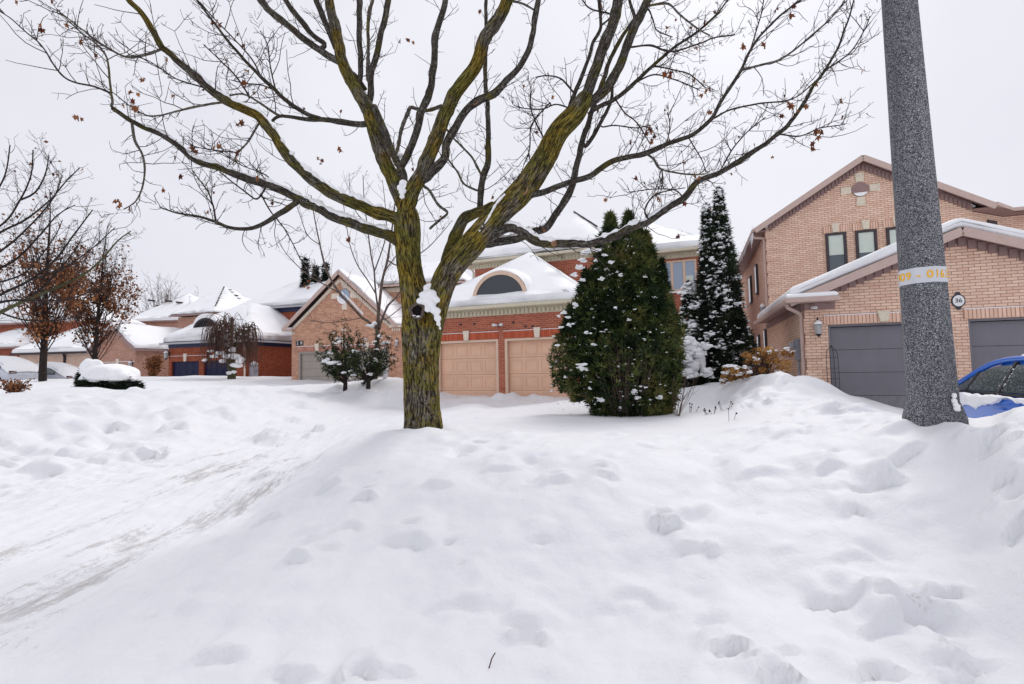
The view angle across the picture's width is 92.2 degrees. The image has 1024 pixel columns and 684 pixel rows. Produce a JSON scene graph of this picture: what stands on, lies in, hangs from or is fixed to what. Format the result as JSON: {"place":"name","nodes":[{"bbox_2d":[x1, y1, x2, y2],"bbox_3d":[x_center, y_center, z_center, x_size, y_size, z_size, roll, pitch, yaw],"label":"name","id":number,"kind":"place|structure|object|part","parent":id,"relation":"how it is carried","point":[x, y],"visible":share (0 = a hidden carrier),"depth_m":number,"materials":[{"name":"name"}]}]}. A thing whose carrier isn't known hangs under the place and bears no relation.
{"place":"outdoors","nodes":[
{"label":"outdoors","id":0,"kind":"place"},
{"bbox_2d":[0,371,1023,683],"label":"ground","id":1,"kind":"structure","parent":0,"point":[778,529],"depth_m":3.34,"materials":[{"name":"white snow"}]},
{"bbox_2d":[0,378,34,392],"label":"leafy shrub","id":2,"kind":"object","parent":1,"relation":"on","point":[10,386],"visible":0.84,"depth_m":13.40,"materials":[{"name":"brown plant"}]},
{"bbox_2d":[0,328,36,356],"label":"brick house","id":3,"kind":"structure","parent":1,"relation":"on","point":[10,340],"depth_m":60.73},
{"bbox_2d":[0,356,38,379],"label":"parked car","id":4,"kind":"object","parent":1,"relation":"on","point":[13,367],"visible":0.73,"depth_m":26.13,"materials":[{"name":"silver metal"}]},
{"bbox_2d":[0,175,101,380],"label":"pear tree","id":5,"kind":"object","parent":1,"relation":"on","point":[43,312],"visible":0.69,"depth_m":25.03,"materials":[{"name":"brown plant"}]},
{"bbox_2d":[9,325,104,367],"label":"brick house","id":6,"kind":"structure","parent":1,"relation":"on","point":[64,349],"depth_m":50.10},
{"bbox_2d":[38,362,77,378],"bbox_3d":[-27.280,2.020,28.990,4.357,1.699,2.080,-1,-3,8],"label":"parked car","id":7,"kind":"object","parent":1,"relation":"on","point":[58,370],"visible":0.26,"depth_m":28.22,"materials":[{"name":"silver metal"}]},
{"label":"rear side window","id":8,"kind":"part","parent":7,"relation":"part of","materials":[{"name":"grey glass"}]},
{"bbox_2d":[0,129,143,329],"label":"bare tree","id":9,"kind":"object","parent":1,"relation":"on","point":[36,293],"visible":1,"depth_m":11.65,"materials":[{"name":"brown plant"}]},
{"bbox_2d":[0,281,145,335],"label":"brick house","id":10,"kind":"structure","parent":1,"relation":"on","point":[9,324],"depth_m":64.88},
{"bbox_2d":[73,358,102,383],"bbox_3d":[-18.785,1.444,22.026,1.527,1.426,1.341,-1,-3,0],"label":"snowy shrub","id":11,"kind":"object","parent":1,"relation":"on","point":[87,363],"visible":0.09,"depth_m":21.75,"materials":[{"name":"white snow"}]},
{"bbox_2d":[57,217,146,359],"bbox_3d":[-25.437,-2.731,30.332,4.800,10.235,4.809,1,-4,-34],"label":"pear tree","id":12,"kind":"object","parent":1,"relation":"on","point":[105,300],"visible":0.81,"depth_m":30.32,"materials":[{"name":"brown plant"}]},
{"bbox_2d":[73,364,146,389],"bbox_3d":[-13.460,1.300,16.456,2.189,1.155,1.878,-1,-3,0],"label":"snowy shrub","id":13,"kind":"object","parent":1,"relation":"on","point":[119,376],"visible":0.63,"depth_m":16.03,"materials":[{"name":"white snow"}]},
{"bbox_2d":[142,352,166,376],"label":"leafy shrub","id":14,"kind":"object","parent":1,"relation":"on","point":[153,365],"visible":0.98,"depth_m":32.90,"materials":[{"name":"brown plant"}]},
{"bbox_2d":[128,270,198,311],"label":"bare tree","id":15,"kind":"object","parent":1,"relation":"on","point":[164,296],"visible":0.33,"depth_m":84.59,"materials":[{"name":"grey plant"}]},
{"bbox_2d":[132,293,199,327],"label":"brick house","id":16,"kind":"structure","parent":1,"relation":"on","point":[158,315],"depth_m":76.64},
{"bbox_2d":[86,286,250,376],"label":"brick house","id":17,"kind":"structure","parent":1,"relation":"on","point":[134,345],"depth_m":46.14,"materials":[{"name":"brown brick"}]},
{"bbox_2d":[198,312,264,378],"bbox_3d":[-16.913,0.396,30.232,3.800,4.421,3.684,-3,-4,29],"label":"weeping tree","id":18,"kind":"object","parent":1,"relation":"on","point":[231,339],"visible":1,"depth_m":29.48,"materials":[{"name":"brown plant"}]},
{"bbox_2d":[159,279,325,376],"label":"brick house","id":19,"kind":"structure","parent":1,"relation":"on","point":[271,314],"depth_m":38.43,"materials":[{"name":"red brick"}]},
{"bbox_2d":[173,361,198,375],"bbox_3d":[-25.064,2.609,37.980,2.837,2.212,0.062,-2,-3,18],"label":"garage door","id":20,"kind":"structure","parent":19,"relation":"in","point":[189,368],"depth_m":38.02,"materials":[{"name":"blue paint"}]},
{"bbox_2d":[205,360,227,375],"bbox_3d":[-22.145,2.502,37.032,2.402,2.212,0.062,-2,-3,18],"label":"garage door","id":21,"kind":"structure","parent":19,"relation":"in","point":[213,370],"depth_m":37.08,"materials":[{"name":"blue paint"}]},
{"bbox_2d":[299,256,311,287],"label":"columnar cedar","id":22,"kind":"object","parent":1,"relation":"on","point":[304,277],"visible":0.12,"depth_m":44.74,"materials":[{"name":"green plant"}]},
{"bbox_2d":[309,265,320,284],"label":"columnar cedar","id":23,"kind":"object","parent":1,"relation":"on","point":[317,274],"visible":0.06,"depth_m":44.80,"materials":[{"name":"green plant"}]},
{"bbox_2d":[317,261,330,281],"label":"columnar cedar","id":24,"kind":"object","parent":1,"relation":"on","point":[324,276],"visible":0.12,"depth_m":44.77,"materials":[{"name":"green plant"}]},
{"bbox_2d":[314,318,365,390],"bbox_3d":[-6.507,0.583,18.497,1.808,2.967,2.083,-1,-3,0],"label":"yew shrub","id":25,"kind":"object","parent":1,"relation":"on","point":[336,370],"visible":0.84,"depth_m":18.15,"materials":[{"name":"green plant"}]},
{"bbox_2d":[277,160,451,378],"bbox_3d":[-5.743,-2.933,19.550,6.623,9.494,3.530,-1,-3,0],"label":"young tree","id":26,"kind":"object","parent":1,"relation":"on","point":[376,324],"visible":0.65,"depth_m":19.42,"materials":[{"name":"brown plant"}]},
{"bbox_2d":[341,327,399,388],"bbox_3d":[-5.218,0.645,18.076,2.161,2.603,2.209,-1,-3,0],"label":"yew shrub","id":27,"kind":"object","parent":1,"relation":"on","point":[374,366],"visible":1,"depth_m":18.06,"materials":[{"name":"green plant"}]},
{"bbox_2d":[281,261,471,381],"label":"brick house","id":28,"kind":"structure","parent":1,"relation":"on","point":[324,300],"depth_m":29.82,"materials":[{"name":"beige brick"}]},
{"bbox_2d":[302,353,337,381],"bbox_3d":[-11.611,1.853,29.906,2.520,2.320,0.050,-2,-3,10],"label":"garage door","id":29,"kind":"structure","parent":28,"relation":"in","point":[311,370],"depth_m":29.98,"materials":[{"name":"beige paint"}]},
{"bbox_2d":[331,282,357,309],"bbox_3d":[-10.089,-2.788,29.650,1.700,1.700,0.088,-2,-3,10],"label":"oval window","id":30,"kind":"structure","parent":28,"relation":"in","point":[333,296],"depth_m":29.64,"materials":[{"name":"white glass"}]},
{"bbox_2d":[349,352,385,381],"bbox_3d":[-8.529,1.766,29.363,2.520,2.320,0.050,-2,-3,10],"label":"garage door","id":31,"kind":"structure","parent":28,"relation":"in","point":[351,377],"depth_m":29.44,"materials":[{"name":"beige paint"}]},
{"bbox_2d":[0,0,882,428],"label":"maple tree","id":32,"kind":"object","parent":1,"relation":"on","point":[424,308],"visible":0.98,"depth_m":6.24,"materials":[{"name":"brown plant"}]},
{"bbox_2d":[439,211,699,397],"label":"brick house","id":33,"kind":"structure","parent":1,"relation":"on","point":[508,303],"depth_m":17.93,"materials":[{"name":"red brick"}]},
{"bbox_2d":[442,342,496,396],"bbox_3d":[-1.563,1.197,18.149,2.320,2.330,0.062,-2,-4,22],"label":"garage door","id":34,"kind":"structure","parent":33,"relation":"in","point":[467,368],"depth_m":18.14,"materials":[{"name":"beige paint"}]},
{"bbox_2d":[509,339,570,396],"bbox_3d":[0.976,1.093,17.124,2.300,2.330,0.062,-2,-4,22],"label":"garage door","id":35,"kind":"structure","parent":33,"relation":"in","point":[529,372],"depth_m":17.23,"materials":[{"name":"beige paint"}]},
{"bbox_2d":[666,259,696,291],"bbox_3d":[7.016,-2.799,20.792,1.470,1.300,0.067,-2,-4,22],"label":"window","id":36,"kind":"structure","parent":33,"relation":"in","point":[679,269],"depth_m":20.76,"materials":[{"name":"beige glass"}]},
{"bbox_2d":[547,207,692,416],"bbox_3d":[2.288,-0.578,10.762,3.119,4.840,2.562,-3,-4,25],"label":"cedar shrub","id":37,"kind":"object","parent":1,"relation":"on","point":[622,348],"visible":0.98,"depth_m":10.31,"materials":[{"name":"green plant"}]},
{"bbox_2d":[670,369,698,415],"bbox_3d":[3.377,1.001,9.527,0.621,0.970,0.294,-1,-3,0],"label":"bare shrub","id":38,"kind":"object","parent":1,"relation":"on","point":[680,408],"visible":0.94,"depth_m":9.58,"materials":[{"name":"brown plant"}]},
{"bbox_2d":[677,279,713,376],"bbox_3d":[5.250,-0.201,14.468,1.351,3.371,1.416,-1,-3,0],"label":"columnar cedar","id":39,"kind":"object","parent":1,"relation":"on","point":[687,308],"visible":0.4,"depth_m":14.41,"materials":[{"name":"green plant"}]},
{"bbox_2d":[680,336,713,387],"bbox_3d":[4.704,0.647,13.444,1.579,1.658,1.412,-1,-3,0],"label":"snowy shrub","id":40,"kind":"object","parent":1,"relation":"on","point":[695,357],"visible":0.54,"depth_m":13.04,"materials":[{"name":"white snow"}]},
{"bbox_2d":[692,185,762,382],"bbox_3d":[6.080,-1.617,14.323,2.042,6.073,1.941,-3,-4,26],"label":"columnar cedar","id":41,"kind":"object","parent":1,"relation":"on","point":[726,333],"visible":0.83,"depth_m":14.00,"materials":[{"name":"green plant"}]},
{"bbox_2d":[719,346,794,385],"bbox_3d":[5.644,0.552,11.375,2.020,0.905,1.193,-1,-3,0],"label":"hydrangea shrub","id":42,"kind":"object","parent":1,"relation":"on","point":[734,372],"visible":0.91,"depth_m":11.26,"materials":[{"name":"brown plant"}]},
{"bbox_2d":[826,345,839,389],"bbox_3d":[7.623,0.723,11.703,0.254,1.303,0.061,-2,-3,20],"label":"plant trellis","id":43,"kind":"object","parent":1,"relation":"on","point":[834,367],"visible":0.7,"depth_m":11.70,"materials":[{"name":"black metal"}]},
{"bbox_2d":[728,155,1023,408],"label":"brick house","id":44,"kind":"structure","parent":1,"relation":"on","point":[818,264],"depth_m":11.88,"materials":[{"name":"brown brick"}]},
{"bbox_2d":[748,276,752,303],"bbox_3d":[11.146,-2.420,23.028,0.085,1.250,0.700,-2,-3,20],"label":"window","id":45,"kind":"structure","parent":44,"relation":"in","point":[750,277],"depth_m":22.73,"materials":[{"name":"black glass"}]},
{"bbox_2d":[754,264,758,294],"bbox_3d":[10.320,-2.633,20.783,0.085,1.250,0.500,-2,-3,20],"label":"window","id":46,"kind":"structure","parent":44,"relation":"in","point":[756,265],"depth_m":20.57,"materials":[{"name":"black glass"}]},
{"bbox_2d":[757,335,760,366],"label":"window","id":47,"kind":"structure","parent":44,"relation":"in","point":[758,336],"depth_m":20.69,"materials":[{"name":"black glass"}]},
{"bbox_2d":[763,329,767,364],"bbox_3d":[9.776,0.353,18.966,0.085,1.700,0.400,-2,-3,20],"label":"window","id":48,"kind":"structure","parent":44,"relation":"in","point":[764,330],"depth_m":18.82,"materials":[{"name":"glass"}]},
{"bbox_2d":[825,232,847,271],"bbox_3d":[11.423,-2.916,17.317,0.630,1.880,0.067,-2,-3,20],"label":"window","id":49,"kind":"structure","parent":44,"relation":"in","point":[836,243],"depth_m":17.34,"materials":[{"name":"black glass"}]},
{"bbox_2d":[855,229,877,259],"bbox_3d":[12.271,-2.948,17.009,0.630,1.880,0.067,-2,-3,20],"label":"window","id":50,"kind":"structure","parent":44,"relation":"in","point":[866,241],"depth_m":17.04,"materials":[{"name":"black glass"}]},
{"bbox_2d":[830,325,905,408],"bbox_3d":[8.760,0.709,11.608,2.140,2.190,0.050,-2,-3,20],"label":"garage door","id":51,"kind":"structure","parent":44,"relation":"in","point":[870,359],"depth_m":11.68,"materials":[{"name":"grey paint"}]},
{"bbox_2d":[886,227,895,245],"bbox_3d":[13.116,-2.981,16.702,0.630,1.880,0.067,-2,-3,20],"label":"window","id":52,"kind":"structure","parent":44,"relation":"in","point":[890,231],"depth_m":16.79,"materials":[{"name":"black glass"}]},
{"bbox_2d":[987,220,996,224],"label":"window","id":53,"kind":"structure","parent":44,"relation":"in","point":[988,221],"depth_m":16.43,"materials":[{"name":"grey glass"}]},
{"bbox_2d":[970,320,1023,370],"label":"garage door","id":54,"kind":"structure","parent":44,"relation":"in","point":[991,340],"depth_m":10.91,"materials":[{"name":"grey paint"}]},
{"bbox_2d":[881,0,968,426],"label":"concrete pole","id":55,"kind":"object","parent":1,"relation":"on","point":[932,387],"visible":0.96,"depth_m":3.98,"materials":[{"name":"grey concrete"}]},
{"bbox_2d":[958,354,1023,417],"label":"parked car","id":56,"kind":"object","parent":1,"relation":"on","point":[996,387],"visible":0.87,"depth_m":6.05,"materials":[{"name":"blue paint"}]},
{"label":"quarter window","id":57,"kind":"part","parent":56,"relation":"part of","materials":[{"name":"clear glass"}]},
{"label":"front side window","id":58,"kind":"part","parent":56,"relation":"part of","materials":[{"name":"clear glass"}]},
{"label":"rear side window","id":59,"kind":"part","parent":56,"relation":"part of","materials":[{"name":"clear glass"}]},
{"bbox_2d":[0,0,1023,361],"label":"sky","id":60,"kind":"structure","parent":0,"point":[973,50],"materials":[{"name":"white"}]}
]}

